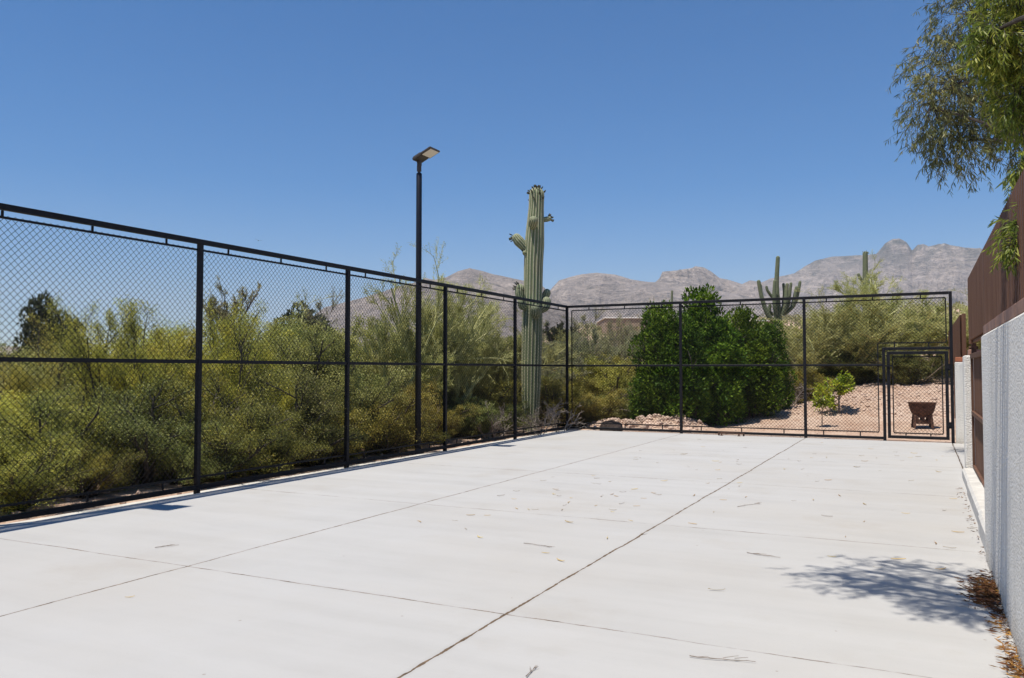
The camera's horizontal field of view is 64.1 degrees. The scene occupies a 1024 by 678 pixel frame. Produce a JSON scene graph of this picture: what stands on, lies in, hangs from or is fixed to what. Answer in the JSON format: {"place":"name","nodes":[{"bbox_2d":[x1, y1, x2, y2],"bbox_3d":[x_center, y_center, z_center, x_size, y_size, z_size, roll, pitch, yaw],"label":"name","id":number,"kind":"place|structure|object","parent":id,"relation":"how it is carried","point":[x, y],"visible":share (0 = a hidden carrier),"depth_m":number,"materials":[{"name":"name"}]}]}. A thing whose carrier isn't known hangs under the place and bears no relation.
{"place":"outdoors","nodes":[
{"label":"outdoors","id":0,"kind":"place"},
{"bbox_2d":[0,308,960,524],"bbox_3d":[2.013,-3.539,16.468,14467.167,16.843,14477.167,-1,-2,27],"label":"ground","id":1,"kind":"structure","parent":0,"point":[153,488],"depth_m":20.87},
{"bbox_2d":[8,291,63,376],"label":"distant tree","id":2,"kind":"object","parent":1,"relation":"on","point":[38,314],"visible":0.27,"depth_m":44.60,"materials":[{"name":"green plant"}]},
{"bbox_2d":[0,389,75,425],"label":"desert shrub","id":3,"kind":"object","parent":1,"relation":"on","point":[7,403],"visible":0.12,"depth_m":11.21,"materials":[{"name":"green plant"}]},
{"bbox_2d":[0,351,88,422],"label":"desert shrub","id":4,"kind":"object","parent":1,"relation":"on","point":[21,387],"visible":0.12,"depth_m":13.43,"materials":[{"name":"green plant"}]},
{"bbox_2d":[0,425,105,515],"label":"desert shrub","id":5,"kind":"object","parent":1,"relation":"on","point":[19,483],"visible":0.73,"depth_m":8.76,"materials":[{"name":"green plant"}]},
{"bbox_2d":[0,312,118,408],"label":"desert shrub","id":6,"kind":"object","parent":1,"relation":"on","point":[47,348],"visible":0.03,"depth_m":16.63,"materials":[{"name":"green plant"}]},
{"bbox_2d":[0,380,135,495],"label":"desert shrub","id":7,"kind":"object","parent":1,"relation":"on","point":[33,428],"visible":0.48,"depth_m":9.70,"materials":[{"name":"green plant"}]},
{"bbox_2d":[56,310,90,353],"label":"distant tree","id":8,"kind":"object","parent":1,"relation":"on","point":[77,325],"visible":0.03,"depth_m":51.99,"materials":[{"name":"green plant"}]},
{"bbox_2d":[0,318,152,422],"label":"desert shrub","id":9,"kind":"object","parent":1,"relation":"on","point":[30,365],"visible":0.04,"depth_m":14.48,"materials":[{"name":"green plant"}]},
{"bbox_2d":[47,432,148,498],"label":"desert shrub","id":10,"kind":"object","parent":1,"relation":"on","point":[100,467],"visible":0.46,"depth_m":9.74,"materials":[{"name":"green plant"}]},
{"bbox_2d":[43,293,186,475],"bbox_3d":[-6.119,0.711,12.242,3.101,2.827,1.797,-2,-3,38],"label":"desert shrub","id":11,"kind":"object","parent":1,"relation":"on","point":[105,368],"visible":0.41,"depth_m":11.82,"materials":[{"name":"green plant"}]},
{"bbox_2d":[65,369,239,491],"bbox_3d":[-5.132,1.257,11.104,2.428,1.699,2.298,-1,-2,28],"label":"desert shrub","id":12,"kind":"object","parent":1,"relation":"on","point":[135,437],"visible":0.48,"depth_m":10.67,"materials":[{"name":"green plant"}]},
{"bbox_2d":[91,298,216,369],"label":"desert shrub","id":13,"kind":"object","parent":1,"relation":"on","point":[165,328],"depth_m":15.86,"materials":[{"name":"green plant"}]},
{"bbox_2d":[66,316,286,398],"bbox_3d":[-5.916,0.943,15.810,4.670,2.916,4.866,-1,-2,31],"label":"desert shrub","id":14,"kind":"object","parent":1,"relation":"on","point":[207,351],"visible":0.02,"depth_m":15.96,"materials":[{"name":"green plant"}]},
{"bbox_2d":[106,298,274,436],"bbox_3d":[-5.469,0.756,13.756,3.279,2.950,3.147,-2,-3,36],"label":"desert shrub","id":15,"kind":"object","parent":1,"relation":"on","point":[169,347],"visible":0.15,"depth_m":13.58,"materials":[{"name":"green plant"}]},
{"bbox_2d":[134,418,258,485],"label":"desert shrub","id":16,"kind":"object","parent":1,"relation":"on","point":[188,482],"visible":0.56,"depth_m":10.84,"materials":[{"name":"green plant"}]},
{"bbox_2d":[148,364,302,483],"bbox_3d":[-3.968,1.288,11.661,2.488,1.885,2.704,0,-2,10],"label":"desert shrub","id":17,"kind":"object","parent":1,"relation":"on","point":[244,436],"visible":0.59,"depth_m":11.37,"materials":[{"name":"green plant"}]},
{"bbox_2d":[195,276,261,349],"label":"distant tree","id":18,"kind":"object","parent":1,"relation":"on","point":[232,304],"visible":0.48,"depth_m":42.03,"materials":[{"name":"green plant"}]},
{"bbox_2d":[160,290,302,421],"bbox_3d":[-4.686,0.612,13.540,2.483,3.069,2.968,1,-2,-22],"label":"desert shrub","id":19,"kind":"object","parent":1,"relation":"on","point":[239,346],"visible":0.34,"depth_m":13.29,"materials":[{"name":"green plant"}]},
{"bbox_2d":[219,415,331,474],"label":"desert shrub","id":20,"kind":"object","parent":1,"relation":"on","point":[280,459],"visible":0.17,"depth_m":12.02,"materials":[{"name":"green plant"}]},
{"bbox_2d":[0,430,565,526],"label":"fence footing","id":21,"kind":"object","parent":1,"relation":"on","point":[56,516],"visible":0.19,"depth_m":10.29,"materials":[{"name":"concrete"}]},
{"bbox_2d":[0,203,568,522],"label":"chain link fence","id":22,"kind":"object","parent":21,"relation":"on","point":[196,486],"visible":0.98,"depth_m":10.53,"materials":[{"name":"metal"}]},
{"bbox_2d":[568,291,954,443],"bbox_3d":[5.141,0.667,18.346,8.376,3.130,0.079,-1,-2,27],"label":"chain link fence","id":23,"kind":"object","parent":21,"relation":"on","point":[804,373],"visible":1,"depth_m":18.14,"materials":[{"name":"metal"}]},
{"bbox_2d":[885,351,950,439],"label":"chain link gate","id":24,"kind":"structure","parent":23,"relation":"attached to","point":[948,423],"depth_m":16.74,"materials":[{"name":"metal"}]},
{"bbox_2d":[220,287,356,367],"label":"palo verde tree","id":25,"kind":"object","parent":1,"relation":"on","point":[296,323],"visible":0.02,"depth_m":19.10,"materials":[{"name":"green plant"}]},
{"bbox_2d":[235,296,344,355],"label":"desert shrub","id":26,"kind":"object","parent":1,"relation":"on","point":[297,326],"visible":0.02,"depth_m":18.94,"materials":[{"name":"green plant"}]},
{"bbox_2d":[264,300,335,344],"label":"distant tree","id":27,"kind":"object","parent":1,"relation":"on","point":[307,322],"visible":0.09,"depth_m":45.54,"materials":[{"name":"green plant"}]},
{"bbox_2d":[231,360,370,472],"bbox_3d":[-3.381,1.266,13.031,2.510,1.859,2.375,1,-2,-25],"label":"desert shrub","id":28,"kind":"object","parent":1,"relation":"on","point":[325,405],"visible":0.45,"depth_m":12.70,"materials":[{"name":"green plant"}]},
{"bbox_2d":[232,322,374,405],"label":"desert shrub","id":29,"kind":"object","parent":1,"relation":"on","point":[279,333],"visible":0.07,"depth_m":15.86,"materials":[{"name":"green plant"}]},
{"bbox_2d":[207,310,414,433],"bbox_3d":[-3.504,0.810,14.577,3.479,2.800,2.901,-1,-2,14],"label":"desert shrub","id":30,"kind":"object","parent":1,"relation":"on","point":[365,393],"visible":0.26,"depth_m":14.36,"materials":[{"name":"green plant"}]},
{"bbox_2d":[281,410,362,465],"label":"desert shrub","id":31,"kind":"object","parent":1,"relation":"on","point":[312,463],"visible":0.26,"depth_m":12.79,"materials":[{"name":"green plant"}]},
{"bbox_2d":[262,324,398,406],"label":"desert shrub","id":32,"kind":"object","parent":1,"relation":"on","point":[376,379],"visible":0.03,"depth_m":17.32,"materials":[{"name":"green plant"}]},
{"bbox_2d":[294,286,409,387],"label":"mesquite tree","id":33,"kind":"object","parent":1,"relation":"on","point":[310,313],"visible":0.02,"depth_m":19.97,"materials":[{"name":"green plant"}]},
{"bbox_2d":[310,394,394,461],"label":"desert bush","id":34,"kind":"object","parent":1,"relation":"on","point":[359,449],"visible":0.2,"depth_m":13.59,"materials":[{"name":"green plant"}]},
{"bbox_2d":[349,390,452,455],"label":"desert bush","id":35,"kind":"object","parent":1,"relation":"on","point":[391,430],"visible":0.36,"depth_m":14.76,"materials":[{"name":"green plant"}]},
{"bbox_2d":[362,378,456,448],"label":"desert bush","id":36,"kind":"object","parent":1,"relation":"on","point":[429,414],"visible":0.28,"depth_m":16.05,"materials":[{"name":"green plant"}]},
{"bbox_2d":[355,245,471,401],"bbox_3d":[-2.565,0.187,18.141,2.814,4.459,2.957,2,-3,-41],"label":"palo verde tree","id":37,"kind":"object","parent":1,"relation":"on","point":[384,356],"visible":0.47,"depth_m":17.56,"materials":[{"name":"green plant"}]},
{"bbox_2d":[412,146,439,454],"bbox_3d":[-1.576,-0.653,14.665,0.454,5.532,0.330,-1,-2,27],"label":"lamp post","id":38,"kind":"object","parent":1,"relation":"on","point":[419,158],"visible":0.8,"depth_m":14.68,"materials":[{"name":"black metal"}]},
{"bbox_2d":[375,315,509,397],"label":"palo verde tree","id":39,"kind":"object","parent":1,"relation":"on","point":[489,379],"visible":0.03,"depth_m":20.56,"materials":[{"name":"green plant"}]},
{"bbox_2d":[366,238,526,401],"bbox_3d":[-1.543,0.036,18.338,3.976,4.730,2.465,2,-3,-43],"label":"palo verde tree","id":40,"kind":"object","parent":1,"relation":"on","point":[472,335],"visible":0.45,"depth_m":18.28,"materials":[{"name":"green plant"}]},
{"bbox_2d":[397,273,508,398],"bbox_3d":[-1.648,0.387,20.515,3.346,4.143,3.184,2,-3,-39],"label":"palo verde tree","id":41,"kind":"object","parent":1,"relation":"on","point":[482,323],"visible":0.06,"depth_m":20.43,"materials":[{"name":"green plant"}]},
{"bbox_2d":[424,403,482,442],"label":"desert bush","id":42,"kind":"object","parent":1,"relation":"on","point":[449,422],"visible":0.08,"depth_m":17.01,"materials":[{"name":"green plant"}]},
{"bbox_2d":[388,329,520,397],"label":"palo verde tree","id":43,"kind":"object","parent":1,"relation":"on","point":[484,386],"visible":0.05,"depth_m":21.62,"materials":[{"name":"green plant"}]},
{"bbox_2d":[386,292,525,403],"bbox_3d":[-1.416,0.617,19.435,3.948,3.518,2.661,2,-3,-39],"label":"palo verde tree","id":44,"kind":"object","parent":1,"relation":"on","point":[456,376],"visible":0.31,"depth_m":19.19,"materials":[{"name":"green plant"}]},
{"bbox_2d":[427,390,510,436],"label":"desert bush","id":45,"kind":"object","parent":1,"relation":"on","point":[455,402],"visible":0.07,"depth_m":18.61,"materials":[{"name":"green plant"}]},
{"bbox_2d":[438,395,519,438],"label":"desert bush","id":46,"kind":"object","parent":1,"relation":"on","point":[469,430],"visible":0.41,"depth_m":18.13,"materials":[{"name":"green plant"}]},
{"bbox_2d":[11,381,955,513],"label":"loose stones","id":47,"kind":"object","parent":1,"relation":"on","point":[658,422],"visible":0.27,"depth_m":21.07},
{"bbox_2d":[0,301,967,388],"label":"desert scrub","id":48,"kind":"object","parent":1,"relation":"on","point":[791,317],"depth_m":99.53,"materials":[{"name":"green plant"}]},
{"bbox_2d":[459,379,523,415],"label":"desert bush","id":49,"kind":"object","parent":1,"relation":"on","point":[499,399],"visible":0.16,"depth_m":20.72,"materials":[{"name":"green plant"}]},
{"bbox_2d":[470,400,512,438],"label":"bare bush","id":50,"kind":"object","parent":1,"relation":"on","point":[495,428],"visible":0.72,"depth_m":17.95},
{"bbox_2d":[487,398,534,433],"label":"desert bush","id":51,"kind":"object","parent":1,"relation":"on","point":[504,411],"visible":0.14,"depth_m":19.40,"materials":[{"name":"green plant"}]},
{"bbox_2d":[0,430,1023,677],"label":"concrete slab","id":52,"kind":"structure","parent":1,"relation":"on","point":[356,572],"depth_m":5.97,"materials":[{"name":"concrete"}]},
{"bbox_2d":[962,468,985,551],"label":"curb","id":53,"kind":"structure","parent":52,"relation":"on","point":[974,487],"depth_m":8.62,"materials":[{"name":"concrete"}]},
{"bbox_2d":[969,343,983,486],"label":"driveway gate","id":54,"kind":"structure","parent":53,"relation":"on","point":[977,414],"depth_m":10.39,"materials":[{"name":"brown metal"}]},
{"bbox_2d":[954,488,1023,677],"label":"leaf litter","id":55,"kind":"object","parent":52,"relation":"on","point":[985,586],"visible":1,"depth_m":5.03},
{"bbox_2d":[464,308,585,404],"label":"palo verde tree","id":56,"kind":"object","parent":1,"relation":"on","point":[511,379],"visible":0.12,"depth_m":21.74,"materials":[{"name":"green plant"}]},
{"bbox_2d":[483,372,575,419],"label":"desert bush","id":57,"kind":"object","parent":1,"relation":"on","point":[541,404],"visible":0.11,"depth_m":22.11,"materials":[{"name":"green plant"}]},
{"bbox_2d":[509,185,553,431],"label":"saguaro cactus","id":58,"kind":"object","parent":1,"relation":"on","point":[531,246],"visible":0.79,"depth_m":20.20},
{"bbox_2d":[511,402,567,434],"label":"bare bush","id":59,"kind":"object","parent":1,"relation":"on","point":[556,414],"visible":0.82,"depth_m":18.88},
{"bbox_2d":[504,356,591,422],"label":"bush","id":60,"kind":"object","parent":1,"relation":"on","point":[564,373],"visible":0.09,"depth_m":23.88,"materials":[{"name":"green plant"}]},
{"bbox_2d":[519,398,586,432],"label":"bare bush","id":61,"kind":"object","parent":1,"relation":"on","point":[567,424],"visible":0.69,"depth_m":19.73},
{"bbox_2d":[520,376,587,425],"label":"desert bush","id":62,"kind":"object","parent":1,"relation":"on","point":[579,393],"visible":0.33,"depth_m":22.00,"materials":[{"name":"green plant"}]},
{"bbox_2d":[542,319,581,348],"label":"distant tree","id":63,"kind":"object","parent":1,"relation":"on","point":[561,324],"visible":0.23,"depth_m":47.81,"materials":[{"name":"green plant"}]},
{"bbox_2d":[521,318,605,380],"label":"mesquite tree","id":64,"kind":"object","parent":1,"relation":"on","point":[584,348],"visible":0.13,"depth_m":26.84,"materials":[{"name":"green plant"}]},
{"bbox_2d":[548,368,619,421],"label":"desert bush","id":65,"kind":"object","parent":1,"relation":"on","point":[579,385],"visible":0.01,"depth_m":24.22,"materials":[{"name":"green plant"}]},
{"bbox_2d":[540,388,640,426],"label":"desert bush","id":66,"kind":"object","parent":1,"relation":"on","point":[603,411],"visible":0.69,"depth_m":21.76,"materials":[{"name":"green plant"}]},
{"bbox_2d":[563,353,634,418],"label":"desert bush","id":67,"kind":"object","parent":1,"relation":"on","point":[620,382],"visible":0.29,"depth_m":24.91,"materials":[{"name":"green plant"}]},
{"bbox_2d":[562,304,642,380],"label":"mesquite tree","id":68,"kind":"object","parent":1,"relation":"on","point":[626,347],"visible":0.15,"depth_m":28.63,"materials":[{"name":"green plant"}]},
{"bbox_2d":[600,420,622,430],"bbox_3d":[2.440,2.208,20.122,0.586,0.399,0.429,5,12,27],"label":"boulder","id":69,"kind":"object","parent":1,"relation":"on","point":[612,425],"visible":0.38,"depth_m":20.04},
{"bbox_2d":[586,311,640,353],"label":"mesquite tree","id":70,"kind":"object","parent":1,"relation":"on","point":[619,321],"visible":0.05,"depth_m":39.92,"materials":[{"name":"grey plant"}]},
{"bbox_2d":[592,387,635,418],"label":"desert bush","id":71,"kind":"object","parent":1,"relation":"on","point":[625,404],"visible":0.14,"depth_m":23.32,"materials":[{"name":"green plant"}]},
{"bbox_2d":[596,352,637,387],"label":"desert bush","id":72,"kind":"object","parent":1,"relation":"on","point":[618,358],"visible":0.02,"depth_m":27.01,"materials":[{"name":"green plant"}]},
{"bbox_2d":[596,317,646,333],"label":"adobe house","id":73,"kind":"structure","parent":1,"relation":"on","point":[637,320],"depth_m":95.98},
{"bbox_2d":[603,311,648,345],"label":"mesquite tree","id":74,"kind":"object","parent":1,"relation":"on","point":[625,333],"visible":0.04,"depth_m":43.83,"materials":[{"name":"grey plant"}]},
{"bbox_2d":[598,330,656,367],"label":"mesquite tree","id":75,"kind":"object","parent":1,"relation":"on","point":[616,349],"visible":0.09,"depth_m":32.64,"materials":[{"name":"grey plant"}]},
{"bbox_2d":[608,295,677,348],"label":"mesquite tree","id":76,"kind":"object","parent":1,"relation":"on","point":[615,340],"visible":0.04,"depth_m":36.38,"materials":[{"name":"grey plant"}]},
{"bbox_2d":[627,300,686,416],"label":"hedge shrub","id":77,"kind":"object","parent":1,"relation":"on","point":[643,353],"visible":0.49,"depth_m":21.55,"materials":[{"name":"green plant"}]},
{"bbox_2d":[647,309,716,421],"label":"hedge shrub","id":78,"kind":"object","parent":1,"relation":"on","point":[694,392],"visible":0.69,"depth_m":21.23,"materials":[{"name":"green plant"}]},
{"bbox_2d":[681,282,734,423],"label":"hedge shrub","id":79,"kind":"object","parent":1,"relation":"on","point":[706,315],"visible":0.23,"depth_m":22.63,"materials":[{"name":"green plant"}]},
{"bbox_2d":[693,315,749,425],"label":"hedge shrub","id":80,"kind":"object","parent":1,"relation":"on","point":[722,380],"visible":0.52,"depth_m":22.15,"materials":[{"name":"green plant"}]},
{"bbox_2d":[719,303,773,416],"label":"hedge shrub","id":81,"kind":"object","parent":1,"relation":"on","point":[746,317],"visible":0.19,"depth_m":23.70,"materials":[{"name":"green plant"}]},
{"bbox_2d":[732,325,786,417],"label":"hedge shrub","id":82,"kind":"object","parent":1,"relation":"on","point":[760,383],"visible":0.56,"depth_m":23.12,"materials":[{"name":"green plant"}]},
{"bbox_2d":[757,318,797,409],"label":"hedge shrub","id":83,"kind":"object","parent":1,"relation":"on","point":[781,349],"visible":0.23,"depth_m":24.71,"materials":[{"name":"green plant"}]},
{"bbox_2d":[757,256,800,334],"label":"saguaro cactus","id":84,"kind":"object","parent":1,"relation":"on","point":[787,289],"visible":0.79,"depth_m":45.98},
{"bbox_2d":[782,368,834,403],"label":"desert bush","id":85,"kind":"object","parent":1,"relation":"on","point":[809,382],"visible":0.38,"depth_m":26.69,"materials":[{"name":"green plant"}]},
{"bbox_2d":[812,382,833,426],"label":"citrus sapling","id":86,"kind":"object","parent":1,"relation":"on","point":[819,393],"visible":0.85,"depth_m":21.26,"materials":[{"name":"green plant"}]},
{"bbox_2d":[810,370,856,412],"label":"citrus bush","id":87,"kind":"object","parent":1,"relation":"on","point":[842,384],"visible":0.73,"depth_m":22.86,"materials":[{"name":"green plant"}]},
{"bbox_2d":[789,360,886,385],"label":"desert bush","id":88,"kind":"object","parent":1,"relation":"on","point":[831,373],"visible":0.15,"depth_m":27.76,"materials":[{"name":"green plant"}]},
{"bbox_2d":[778,285,906,397],"bbox_3d":[10.725,0.163,27.860,5.383,4.166,3.337,0,-2,4],"label":"palo verde tree","id":89,"kind":"object","parent":1,"relation":"on","point":[815,349],"visible":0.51,"depth_m":27.71,"materials":[{"name":"green plant"}]},
{"bbox_2d":[817,345,903,384],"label":"desert bush","id":90,"kind":"object","parent":1,"relation":"on","point":[844,359],"visible":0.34,"depth_m":27.56,"materials":[{"name":"green plant"}]},
{"bbox_2d":[776,287,948,391],"bbox_3d":[11.856,0.112,28.497,4.625,3.525,6.863,0,-2,4],"label":"palo verde tree","id":91,"kind":"object","parent":1,"relation":"on","point":[870,335],"visible":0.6,"depth_m":27.02,"materials":[{"name":"green plant"}]},
{"bbox_2d":[857,250,869,310],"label":"saguaro cactus","id":92,"kind":"object","parent":1,"relation":"on","point":[865,261],"visible":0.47,"depth_m":41.10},
{"bbox_2d":[760,305,968,375],"bbox_3d":[13.184,0.179,29.147,8.952,2.730,6.033,-1,-2,15],"label":"palo verde tree","id":93,"kind":"object","parent":1,"relation":"on","point":[818,318],"visible":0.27,"depth_m":28.16,"materials":[{"name":"green plant"}]},
{"bbox_2d":[826,249,948,354],"bbox_3d":[13.338,-0.945,28.637,4.118,4.724,3.918,-2,-3,43],"label":"palo verde tree","id":94,"kind":"object","parent":1,"relation":"on","point":[847,287],"visible":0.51,"depth_m":28.53,"materials":[{"name":"green plant"}]},
{"bbox_2d":[858,344,953,384],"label":"desert bush","id":95,"kind":"object","parent":1,"relation":"on","point":[908,378],"visible":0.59,"depth_m":25.68,"materials":[{"name":"green plant"}]},
{"bbox_2d":[908,402,936,428],"bbox_3d":[10.220,1.892,20.381,0.672,0.634,0.672,-1,-2,20],"label":"fire pit","id":96,"kind":"object","parent":1,"relation":"on","point":[914,406],"visible":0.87,"depth_m":20.19,"materials":[{"name":"metal"}]},
{"bbox_2d":[894,300,980,369],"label":"palo verde tree","id":97,"kind":"object","parent":1,"relation":"on","point":[929,303],"visible":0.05,"depth_m":28.74,"materials":[{"name":"green plant"}]},
{"bbox_2d":[884,0,1023,197],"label":"willow acacia tree","id":98,"kind":"object","parent":1,"relation":"on","point":[951,114],"visible":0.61,"depth_m":13.51,"materials":[{"name":"green plant"}]},
{"bbox_2d":[928,288,980,374],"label":"palo verde tree","id":99,"kind":"object","parent":1,"relation":"on","point":[978,343],"visible":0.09,"depth_m":28.35,"materials":[{"name":"green plant"}]},
{"bbox_2d":[948,313,966,417],"bbox_3d":[10.941,0.820,20.144,0.103,2.400,8.150,-1,-2,27],"label":"metal fence","id":100,"kind":"object","parent":1,"relation":"on","point":[959,337],"visible":0.48,"depth_m":17.28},
{"bbox_2d":[954,357,963,443],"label":"stucco wall","id":101,"kind":"structure","parent":1,"relation":"on","point":[959,405],"depth_m":16.32,"materials":[{"name":"paint"}]},
{"bbox_2d":[963,349,980,467],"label":"stucco pillar","id":102,"kind":"structure","parent":1,"relation":"on","point":[967,411],"depth_m":11.17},
{"bbox_2d":[953,0,1023,280],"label":"acacia tree","id":103,"kind":"object","parent":1,"relation":"on","point":[997,57],"visible":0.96,"depth_m":5.80,"materials":[{"name":"green plant"}]},
{"bbox_2d":[981,298,1023,667],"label":"stucco wall","id":104,"kind":"structure","parent":1,"relation":"on","point":[1002,347],"depth_m":4.64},
{"bbox_2d":[967,168,1023,343],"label":"metal fence","id":105,"kind":"object","parent":104,"relation":"on","point":[994,295],"visible":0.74,"depth_m":6.93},
{"bbox_2d":[0,0,1023,354],"label":"sky","id":106,"kind":"structure","parent":0,"point":[727,138],"materials":[{"name":"blue"}]},
{"bbox_2d":[256,239,981,352],"bbox_3d":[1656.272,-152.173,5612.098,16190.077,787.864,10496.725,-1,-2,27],"label":"mountains","id":107,"kind":"structure","parent":0,"point":[939,267],"depth_m":3638.04,"materials":[{"name":"stone"}]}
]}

